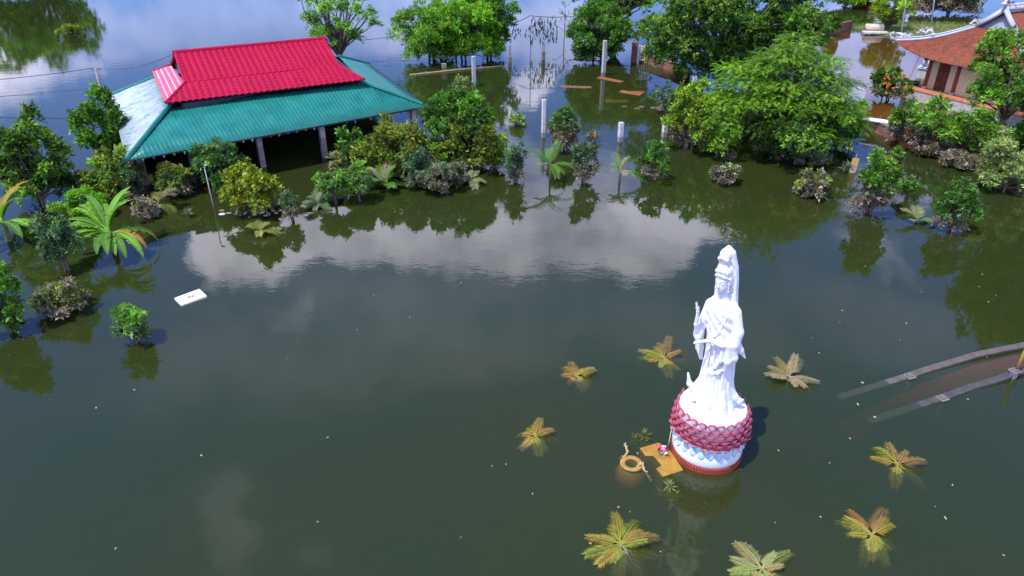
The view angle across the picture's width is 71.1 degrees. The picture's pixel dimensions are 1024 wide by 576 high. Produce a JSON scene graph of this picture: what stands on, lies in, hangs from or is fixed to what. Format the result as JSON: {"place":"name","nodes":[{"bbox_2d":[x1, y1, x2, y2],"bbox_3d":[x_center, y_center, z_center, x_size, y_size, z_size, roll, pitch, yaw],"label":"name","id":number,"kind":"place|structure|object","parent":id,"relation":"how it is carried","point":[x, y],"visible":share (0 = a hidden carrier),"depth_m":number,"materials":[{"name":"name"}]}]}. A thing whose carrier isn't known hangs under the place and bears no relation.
{"place":"outdoors","nodes":[
{"label":"outdoors","id":0,"kind":"place"},
{"bbox_2d":[0,0,1023,575],"bbox_3d":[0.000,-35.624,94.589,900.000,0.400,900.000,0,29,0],"label":"water","id":1,"kind":"structure","parent":0,"point":[410,360],"depth_m":25.96,"materials":[{"name":"green liquid"}]},
{"bbox_2d":[0,260,27,365],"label":"shrub","id":2,"kind":"object","parent":1,"relation":"on","point":[10,306],"visible":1,"depth_m":21.79,"materials":[{"name":"green plant"}]},
{"bbox_2d":[847,20,973,38],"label":"mound","id":3,"kind":"object","parent":1,"relation":"on","point":[882,36],"visible":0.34,"depth_m":69.77,"materials":[{"name":"green plant"}]},
{"bbox_2d":[868,0,916,30],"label":"tree","id":4,"kind":"object","parent":3,"relation":"on","point":[889,17],"visible":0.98,"depth_m":68.27,"materials":[{"name":"green plant"}]},
{"bbox_2d":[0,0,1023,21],"bbox_3d":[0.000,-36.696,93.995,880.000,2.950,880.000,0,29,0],"label":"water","id":5,"kind":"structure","parent":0,"point":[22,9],"depth_m":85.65,"materials":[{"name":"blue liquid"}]},
{"bbox_2d":[0,180,39,273],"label":"banana plant","id":6,"kind":"object","parent":5,"relation":"on","point":[6,200],"visible":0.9,"depth_m":27.75,"materials":[{"name":"green plant"}]},
{"bbox_2d":[0,99,78,226],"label":"shrub","id":7,"kind":"object","parent":5,"relation":"on","point":[52,171],"visible":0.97,"depth_m":30.02,"materials":[{"name":"green plant"}]},
{"bbox_2d":[24,209,86,285],"bbox_3d":[-16.046,-1.141,25.564,1.469,3.608,1.679,21,35,33],"label":"tree","id":8,"kind":"object","parent":5,"relation":"on","point":[62,234],"visible":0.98,"depth_m":25.02,"materials":[{"name":"green plant"}]},
{"bbox_2d":[26,275,91,320],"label":"shrub","id":9,"kind":"object","parent":5,"relation":"on","point":[53,296],"visible":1,"depth_m":22.76,"materials":[{"name":"green plant"}]},
{"bbox_2d":[54,23,83,49],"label":"shrub","id":10,"kind":"object","parent":5,"relation":"on","point":[68,29],"visible":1,"depth_m":66.77,"materials":[{"name":"green plant"}]},
{"bbox_2d":[45,185,111,241],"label":"shrub","id":11,"kind":"object","parent":5,"relation":"on","point":[73,196],"visible":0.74,"depth_m":29.47,"materials":[{"name":"green plant"}]},
{"bbox_2d":[64,81,127,159],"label":"shrub","id":12,"kind":"object","parent":5,"relation":"on","point":[87,114],"visible":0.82,"depth_m":34.19,"materials":[{"name":"green plant"}]},
{"bbox_2d":[55,187,158,285],"bbox_3d":[-15.183,-1.679,26.983,3.216,3.574,3.347,0,29,0],"label":"banana plant","id":13,"kind":"object","parent":5,"relation":"on","point":[107,239],"visible":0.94,"depth_m":26.65,"materials":[{"name":"green plant"}]},
{"bbox_2d":[72,143,144,221],"bbox_3d":[-17.777,-4.648,31.865,2.548,3.633,3.118,0,29,0],"label":"shrub","id":14,"kind":"object","parent":5,"relation":"on","point":[102,177],"visible":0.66,"depth_m":30.93,"materials":[{"name":"green plant"}]},
{"bbox_2d":[107,300,151,375],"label":"shrub","id":15,"kind":"object","parent":5,"relation":"on","point":[134,325],"visible":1,"depth_m":21.27,"materials":[{"name":"green plant"}]},
{"bbox_2d":[114,159,146,224],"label":"shrub","id":16,"kind":"object","parent":5,"relation":"on","point":[136,189],"visible":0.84,"depth_m":31.33,"materials":[{"name":"green plant"}]},
{"bbox_2d":[129,194,155,245],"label":"shrub","id":17,"kind":"object","parent":5,"relation":"on","point":[145,210],"visible":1,"depth_m":29.62,"materials":[{"name":"green plant"}]},
{"bbox_2d":[133,187,180,244],"bbox_3d":[-15.104,-2.977,30.884,1.843,2.462,2.006,18,34,29],"label":"palm","id":18,"kind":"object","parent":5,"relation":"on","point":[163,194],"visible":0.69,"depth_m":30.57,"materials":[{"name":"green plant"}]},
{"bbox_2d":[152,160,197,220],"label":"shrub","id":19,"kind":"object","parent":5,"relation":"on","point":[168,176],"visible":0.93,"depth_m":31.71,"materials":[{"name":"green plant"}]},
{"bbox_2d":[174,289,206,306],"bbox_3d":[-10.800,0.330,24.101,0.860,0.115,0.620,-26,40,-35],"label":"foam board","id":20,"kind":"object","parent":5,"relation":"on","point":[189,298],"visible":1,"depth_m":24.03,"materials":[{"name":"white plastic"}]},
{"bbox_2d":[187,136,251,212],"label":"shrub","id":21,"kind":"object","parent":5,"relation":"on","point":[214,157],"visible":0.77,"depth_m":32.10,"materials":[{"name":"green plant"}]},
{"bbox_2d":[216,159,283,242],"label":"shrub","id":22,"kind":"object","parent":5,"relation":"on","point":[256,186],"visible":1,"depth_m":29.48,"materials":[{"name":"green plant"}]},
{"bbox_2d":[246,219,281,269],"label":"palm","id":23,"kind":"object","parent":5,"relation":"on","point":[259,225],"visible":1,"depth_m":28.66,"materials":[{"name":"green plant"}]},
{"bbox_2d":[111,36,424,199],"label":"pavilion","id":24,"kind":"structure","parent":5,"relation":"on","point":[235,93],"depth_m":35.88,"materials":[{"name":"teal metal"}]},
{"bbox_2d":[277,189,301,247],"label":"shrub","id":25,"kind":"object","parent":5,"relation":"on","point":[289,210],"visible":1,"depth_m":29.33,"materials":[{"name":"green plant"}]},
{"bbox_2d":[300,187,332,240],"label":"palm","id":26,"kind":"object","parent":5,"relation":"on","point":[315,197],"visible":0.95,"depth_m":30.96,"materials":[{"name":"green plant"}]},
{"bbox_2d":[311,166,353,229],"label":"shrub","id":27,"kind":"object","parent":5,"relation":"on","point":[331,181],"visible":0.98,"depth_m":30.62,"materials":[{"name":"green plant"}]},
{"bbox_2d":[326,150,350,194],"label":"shrub","id":28,"kind":"object","parent":5,"relation":"on","point":[339,162],"visible":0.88,"depth_m":34.55,"materials":[{"name":"green plant"}]},
{"bbox_2d":[298,0,383,55],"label":"tree","id":29,"kind":"object","parent":5,"relation":"on","point":[338,36],"visible":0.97,"depth_m":54.13,"materials":[{"name":"green plant"}]},
{"bbox_2d":[334,124,366,191],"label":"shrub","id":30,"kind":"object","parent":5,"relation":"on","point":[345,143],"visible":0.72,"depth_m":34.36,"materials":[{"name":"green plant"}]},
{"bbox_2d":[341,169,375,226],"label":"shrub","id":31,"kind":"object","parent":5,"relation":"on","point":[363,179],"visible":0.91,"depth_m":30.94,"materials":[{"name":"green plant"}]},
{"bbox_2d":[343,157,373,214],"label":"shrub","id":32,"kind":"object","parent":5,"relation":"on","point":[357,165],"visible":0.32,"depth_m":32.30,"materials":[{"name":"green plant"}]},
{"bbox_2d":[349,110,422,198],"bbox_3d":[-5.785,-6.123,33.864,3.736,4.276,3.677,0,29,0],"label":"shrub","id":33,"kind":"object","parent":5,"relation":"on","point":[375,148],"visible":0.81,"depth_m":33.24,"materials":[{"name":"green plant"}]},
{"bbox_2d":[369,162,410,221],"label":"palm","id":34,"kind":"object","parent":5,"relation":"on","point":[383,173],"visible":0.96,"depth_m":32.75,"materials":[{"name":"green plant"}]},
{"bbox_2d":[400,144,443,211],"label":"shrub","id":35,"kind":"object","parent":5,"relation":"on","point":[414,163],"visible":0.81,"depth_m":32.45,"materials":[{"name":"green plant"}]},
{"bbox_2d":[385,0,464,74],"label":"tree","id":36,"kind":"object","parent":5,"relation":"on","point":[422,30],"visible":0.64,"depth_m":55.72,"materials":[{"name":"green plant"}]},
{"bbox_2d":[417,120,447,195],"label":"shrub","id":37,"kind":"object","parent":5,"relation":"on","point":[431,144],"visible":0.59,"depth_m":33.93,"materials":[{"name":"green plant"}]},
{"bbox_2d":[415,160,466,196],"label":"shrub","id":38,"kind":"object","parent":5,"relation":"on","point":[451,170],"visible":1,"depth_m":32.05,"materials":[{"name":"green plant"}]},
{"bbox_2d":[420,84,497,187],"bbox_3d":[-2.543,-7.601,35.496,3.935,5.278,3.912,0,29,0],"label":"shrub","id":39,"kind":"object","parent":5,"relation":"on","point":[438,107],"visible":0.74,"depth_m":34.01,"materials":[{"name":"green plant"}]},
{"bbox_2d":[451,74,475,90],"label":"shrub","id":40,"kind":"object","parent":5,"relation":"on","point":[462,82],"visible":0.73,"depth_m":48.67,"materials":[{"name":"green plant"}]},
{"bbox_2d":[427,0,506,75],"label":"tree","id":41,"kind":"object","parent":5,"relation":"on","point":[457,44],"visible":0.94,"depth_m":55.13,"materials":[{"name":"green plant"}]},
{"bbox_2d":[437,115,503,193],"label":"shrub","id":42,"kind":"object","parent":5,"relation":"on","point":[475,159],"visible":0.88,"depth_m":34.02,"materials":[{"name":"green plant"}]},
{"bbox_2d":[461,169,486,215],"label":"palm","id":43,"kind":"object","parent":5,"relation":"on","point":[474,179],"visible":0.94,"depth_m":33.47,"materials":[{"name":"green plant"}]},
{"bbox_2d":[463,0,521,72],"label":"tree","id":44,"kind":"object","parent":5,"relation":"on","point":[501,13],"visible":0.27,"depth_m":57.16,"materials":[{"name":"green plant"}]},
{"bbox_2d":[481,132,509,192],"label":"shrub","id":45,"kind":"object","parent":5,"relation":"on","point":[500,147],"visible":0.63,"depth_m":34.70,"materials":[{"name":"green plant"}]},
{"bbox_2d":[503,138,528,206],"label":"shrub","id":46,"kind":"object","parent":5,"relation":"on","point":[514,171],"visible":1,"depth_m":33.17,"materials":[{"name":"green plant"}]},
{"bbox_2d":[505,112,527,145],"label":"shrub","id":47,"kind":"object","parent":5,"relation":"on","point":[518,118],"visible":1,"depth_m":41.77,"materials":[{"name":"green plant"}]},
{"bbox_2d":[515,417,557,484],"bbox_3d":[0.593,4.401,18.302,1.231,1.756,1.062,-23,36,-35],"label":"palm","id":48,"kind":"object","parent":5,"relation":"on","point":[535,441],"visible":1,"depth_m":18.03,"materials":[{"name":"green plant"}]},
{"bbox_2d":[541,95,545,164],"bbox_3d":[1.742,-8.751,39.799,0.194,3.918,0.194,-10,31,-17],"label":"concrete post","id":49,"kind":"object","parent":5,"relation":"on","point":[543,123],"visible":0.87,"depth_m":39.63,"materials":[{"name":"white concrete"}]},
{"bbox_2d":[528,139,574,211],"bbox_3d":[1.668,-5.111,33.732,1.987,3.433,2.082,-22,36,-34],"label":"palm","id":50,"kind":"object","parent":5,"relation":"on","point":[555,167],"visible":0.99,"depth_m":33.48,"materials":[{"name":"green plant"}]},
{"bbox_2d":[545,102,581,171],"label":"shrub","id":51,"kind":"object","parent":5,"relation":"on","point":[560,128],"visible":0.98,"depth_m":37.00,"materials":[{"name":"green plant"}]},
{"bbox_2d":[559,361,595,422],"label":"palm","id":52,"kind":"object","parent":5,"relation":"on","point":[585,382],"visible":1,"depth_m":20.28,"materials":[{"name":"green plant"}]},
{"bbox_2d":[570,137,602,208],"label":"shrub","id":53,"kind":"object","parent":5,"relation":"on","point":[580,151],"visible":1,"depth_m":32.90,"materials":[{"name":"green plant"}]},
{"bbox_2d":[565,0,634,76],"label":"tree","id":54,"kind":"object","parent":5,"relation":"on","point":[594,31],"visible":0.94,"depth_m":55.51,"materials":[{"name":"green plant"}]},
{"bbox_2d":[600,40,606,97],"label":"concrete post","id":55,"kind":"object","parent":5,"relation":"on","point":[603,68],"visible":1,"depth_m":52.76,"materials":[{"name":"white concrete"}]},
{"bbox_2d":[572,0,658,18],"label":"tree","id":56,"kind":"object","parent":5,"relation":"on","point":[632,4],"visible":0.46,"depth_m":61.49,"materials":[{"name":"green plant"}]},
{"bbox_2d":[615,118,623,168],"bbox_3d":[5.926,-7.927,39.400,0.244,2.863,0.244,-10,31,-17],"label":"concrete post","id":57,"kind":"object","parent":5,"relation":"on","point":[620,139],"visible":0.89,"depth_m":39.22,"materials":[{"name":"white concrete"}]},
{"bbox_2d":[582,510,660,575],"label":"palm","id":58,"kind":"object","parent":5,"relation":"on","point":[616,555],"visible":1,"depth_m":14.91,"materials":[{"name":"green plant"}]},
{"bbox_2d":[610,151,641,213],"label":"palm","id":59,"kind":"object","parent":5,"relation":"on","point":[621,164],"visible":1,"depth_m":33.48,"materials":[{"name":"green plant"}]},
{"bbox_2d":[615,443,651,504],"bbox_3d":[2.963,4.660,17.354,1.003,1.421,0.739,17,33,28],"label":"incense urn","id":60,"kind":"object","parent":5,"relation":"on","point":[631,473],"visible":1,"depth_m":17.16,"materials":[{"name":"ceramic"}]},
{"bbox_2d":[628,427,650,456],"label":"spiky plant","id":61,"kind":"object","parent":5,"relation":"on","point":[642,439],"visible":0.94,"depth_m":17.97,"materials":[{"name":"green plant"}]},
{"bbox_2d":[634,139,670,204],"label":"shrub","id":62,"kind":"object","parent":5,"relation":"on","point":[658,166],"visible":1,"depth_m":33.41,"materials":[{"name":"green plant"}]},
{"bbox_2d":[639,443,682,502],"bbox_3d":[3.632,4.490,17.520,0.656,0.857,1.058,-11,31,-19],"label":"altar ledge","id":63,"kind":"object","parent":5,"relation":"in","point":[659,469],"visible":0.68,"depth_m":17.23,"materials":[{"name":"concrete"}]},
{"bbox_2d":[637,335,685,402],"bbox_3d":[4.478,2.592,21.373,1.338,1.942,1.456,-24,37,-36],"label":"palm","id":64,"kind":"object","parent":5,"relation":"on","point":[667,360],"visible":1,"depth_m":21.04,"materials":[{"name":"green plant"}]},
{"bbox_2d":[638,53,690,89],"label":"brick wall","id":65,"kind":"structure","parent":5,"relation":"on","point":[650,71],"depth_m":55.63,"materials":[{"name":"brick"}]},
{"bbox_2d":[630,42,647,75],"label":"gate","id":66,"kind":"structure","parent":65,"relation":"attached to","point":[634,52],"depth_m":56.95,"materials":[{"name":"wood"}]},
{"bbox_2d":[648,78,685,131],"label":"shrub","id":67,"kind":"object","parent":5,"relation":"on","point":[665,101],"visible":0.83,"depth_m":43.48,"materials":[{"name":"green plant"}]},
{"bbox_2d":[655,478,680,522],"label":"spiky plant","id":68,"kind":"object","parent":5,"relation":"on","point":[664,517],"visible":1,"depth_m":16.48,"materials":[{"name":"green plant"}]},
{"bbox_2d":[660,73,722,171],"bbox_3d":[9.368,-8.603,37.273,2.945,5.308,2.949,-19,34,-30],"label":"shrub","id":69,"kind":"object","parent":5,"relation":"on","point":[685,117],"visible":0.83,"depth_m":36.65,"materials":[{"name":"green plant"}]},
{"bbox_2d":[664,245,752,535],"bbox_3d":[4.738,2.439,16.709,1.916,7.623,1.937,0,29,0],"label":"statue","id":70,"kind":"object","parent":5,"relation":"in","point":[710,420],"visible":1,"depth_m":16.49,"materials":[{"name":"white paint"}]},
{"bbox_2d":[692,105,744,179],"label":"shrub","id":71,"kind":"object","parent":5,"relation":"on","point":[723,132],"visible":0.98,"depth_m":35.67,"materials":[{"name":"green plant"}]},
{"bbox_2d":[708,162,742,208],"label":"shrub","id":72,"kind":"object","parent":5,"relation":"on","point":[728,173],"visible":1,"depth_m":33.09,"materials":[{"name":"green plant"}]},
{"bbox_2d":[628,0,834,97],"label":"tree","id":73,"kind":"object","parent":5,"relation":"on","point":[764,27],"visible":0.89,"depth_m":47.39,"materials":[{"name":"green plant"}]},
{"bbox_2d":[728,540,792,575],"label":"palm","id":74,"kind":"object","parent":5,"relation":"on","point":[751,566],"visible":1,"depth_m":14.52,"materials":[{"name":"green plant"}]},
{"bbox_2d":[693,31,878,171],"bbox_3d":[13.907,-9.452,36.776,9.469,7.274,8.305,0,29,0],"label":"tree","id":75,"kind":"object","parent":5,"relation":"on","point":[768,72],"visible":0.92,"depth_m":35.05,"materials":[{"name":"green plant"}]},
{"bbox_2d":[764,352,818,425],"bbox_3d":[7.790,2.988,20.378,1.543,2.214,1.280,0,29,0],"label":"palm","id":76,"kind":"object","parent":5,"relation":"on","point":[796,379],"visible":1,"depth_m":20.09,"materials":[{"name":"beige plant"}]},
{"bbox_2d":[741,92,857,178],"bbox_3d":[14.320,-7.519,36.048,5.988,4.600,6.286,0,29,0],"label":"shrub","id":77,"kind":"object","parent":5,"relation":"on","point":[768,135],"visible":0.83,"depth_m":34.86,"materials":[{"name":"green plant"}]},
{"bbox_2d":[791,167,834,220],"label":"shrub","id":78,"kind":"object","parent":5,"relation":"on","point":[815,185],"visible":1,"depth_m":31.77,"materials":[{"name":"green plant"}]},
{"bbox_2d":[826,11,842,36],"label":"shrub","id":79,"kind":"object","parent":5,"relation":"on","point":[836,18],"visible":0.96,"depth_m":66.87,"materials":[{"name":"green plant"}]},
{"bbox_2d":[833,98,870,167],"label":"shrub","id":80,"kind":"object","parent":5,"relation":"on","point":[854,134],"visible":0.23,"depth_m":37.44,"materials":[{"name":"green plant"}]},
{"bbox_2d":[833,507,900,575],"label":"palm","id":81,"kind":"object","parent":5,"relation":"on","point":[877,545],"visible":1,"depth_m":15.24,"materials":[{"name":"green plant"}]},
{"bbox_2d":[846,143,906,240],"bbox_3d":[15.311,-4.008,30.044,2.219,4.280,2.204,0,29,0],"label":"shrub","id":82,"kind":"object","parent":5,"relation":"on","point":[882,171],"visible":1,"depth_m":29.39,"materials":[{"name":"green plant"}]},
{"bbox_2d":[858,116,900,157],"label":"brick wall","id":83,"kind":"structure","parent":5,"relation":"on","point":[878,137],"depth_m":40.45,"materials":[{"name":"brick"}]},
{"bbox_2d":[869,442,928,514],"bbox_3d":[9.259,4.833,17.490,1.309,1.787,1.341,0,29,0],"label":"palm","id":84,"kind":"object","parent":5,"relation":"on","point":[896,471],"visible":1,"depth_m":17.15,"materials":[{"name":"green plant"}]},
{"bbox_2d":[895,173,923,223],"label":"shrub","id":85,"kind":"object","parent":5,"relation":"on","point":[910,186],"visible":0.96,"depth_m":31.69,"materials":[{"name":"green plant"}]},
{"bbox_2d":[902,205,936,256],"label":"palm","id":86,"kind":"object","parent":5,"relation":"on","point":[916,216],"visible":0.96,"depth_m":29.66,"materials":[{"name":"green plant"}]},
{"bbox_2d":[913,0,987,20],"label":"shrub","id":87,"kind":"object","parent":5,"relation":"on","point":[951,6],"visible":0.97,"depth_m":78.16,"materials":[{"name":"green plant"}]},
{"bbox_2d":[931,176,984,259],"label":"shrub","id":88,"kind":"object","parent":5,"relation":"on","point":[963,198],"visible":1,"depth_m":28.20,"materials":[{"name":"green plant"}]},
{"bbox_2d":[995,350,1023,418],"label":"gate pillar","id":89,"kind":"structure","parent":5,"relation":"in","point":[1015,372],"depth_m":20.21,"materials":[{"name":"concrete"}]},
{"bbox_2d":[513,15,571,23],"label":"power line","id":90,"kind":"object","parent":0,"point":[539,16],"visible":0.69,"depth_m":59.05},
{"bbox_2d":[512,16,557,44],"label":"dead vine","id":91,"kind":"object","parent":90,"relation":"hanging from","point":[543,26],"visible":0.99,"depth_m":59.61,"materials":[{"name":"grey plant"}]},
{"bbox_2d":[813,32,1022,147],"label":"courtyard","id":92,"kind":"structure","parent":0,"point":[868,55],"depth_m":58.15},
{"bbox_2d":[868,65,914,102],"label":"shrub","id":93,"kind":"object","parent":92,"relation":"on","point":[883,83],"visible":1,"depth_m":45.81,"materials":[{"name":"green plant"}]},
{"bbox_2d":[889,0,1023,127],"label":"temple","id":94,"kind":"structure","parent":92,"relation":"on","point":[949,55],"depth_m":44.94,"materials":[{"name":"tile"}]},
{"bbox_2d":[933,63,950,91],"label":"door","id":95,"kind":"structure","parent":94,"relation":"in","point":[944,69],"depth_m":45.88,"materials":[{"name":"brown wood"}]},
{"bbox_2d":[964,24,1023,126],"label":"tree","id":96,"kind":"object","parent":92,"relation":"on","point":[997,86],"visible":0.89,"depth_m":38.76,"materials":[{"name":"green plant"}]},
{"bbox_2d":[827,353,1023,467],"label":"path","id":97,"kind":"structure","parent":0,"point":[840,442],"depth_m":20.19,"materials":[{"name":"concrete"}]},
{"bbox_2d":[826,342,1023,439],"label":"kerb wall","id":98,"kind":"structure","parent":97,"relation":"on","point":[863,397],"depth_m":20.24,"materials":[{"name":"concrete"}]},
{"bbox_2d":[854,367,1023,467],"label":"kerb wall","id":99,"kind":"structure","parent":97,"relation":"on","point":[906,427],"depth_m":19.74,"materials":[{"name":"concrete"}]},
{"bbox_2d":[927,394,949,441],"bbox_3d":[11.600,3.573,19.649,0.250,1.498,0.250,-11,31,-19],"label":"capped post","id":100,"kind":"object","parent":99,"relation":"on","point":[942,398],"visible":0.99,"depth_m":19.50,"materials":[{"name":"concrete"}]},
{"bbox_2d":[896,140,1023,225],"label":"bank","id":101,"kind":"structure","parent":0,"point":[1012,206],"depth_m":35.28,"materials":[{"name":"green plant"}]},
{"bbox_2d":[883,91,965,172],"bbox_3d":[21.565,-8.211,37.485,3.981,4.416,3.208,0,29,0],"label":"shrub","id":102,"kind":"object","parent":101,"relation":"on","point":[899,115],"visible":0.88,"depth_m":37.00,"materials":[{"name":"green plant"}]},
{"bbox_2d":[911,138,945,156],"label":"shrub","id":103,"kind":"object","parent":101,"relation":"on","point":[930,148],"visible":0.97,"depth_m":36.65,"materials":[{"name":"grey plant"}]},
{"bbox_2d":[937,148,980,169],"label":"shrub","id":104,"kind":"object","parent":101,"relation":"on","point":[954,157],"visible":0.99,"depth_m":35.06,"materials":[{"name":"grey plant"}]},
{"bbox_2d":[934,99,1008,150],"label":"shrub","id":105,"kind":"object","parent":101,"relation":"on","point":[982,127],"visible":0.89,"depth_m":35.81,"materials":[{"name":"green plant"}]},
{"bbox_2d":[974,125,1023,216],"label":"shrub","id":106,"kind":"object","parent":101,"relation":"on","point":[1005,171],"visible":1,"depth_m":32.10,"materials":[{"name":"green plant"}]},
{"bbox_2d":[1002,57,1023,149],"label":"tree","id":107,"kind":"object","parent":101,"relation":"on","point":[1019,90],"visible":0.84,"depth_m":34.00,"materials":[{"name":"green plant"}]},
{"bbox_2d":[1006,93,1023,151],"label":"shrub","id":108,"kind":"object","parent":101,"relation":"on","point":[1017,102],"visible":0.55,"depth_m":35.11,"materials":[{"name":"green plant"}]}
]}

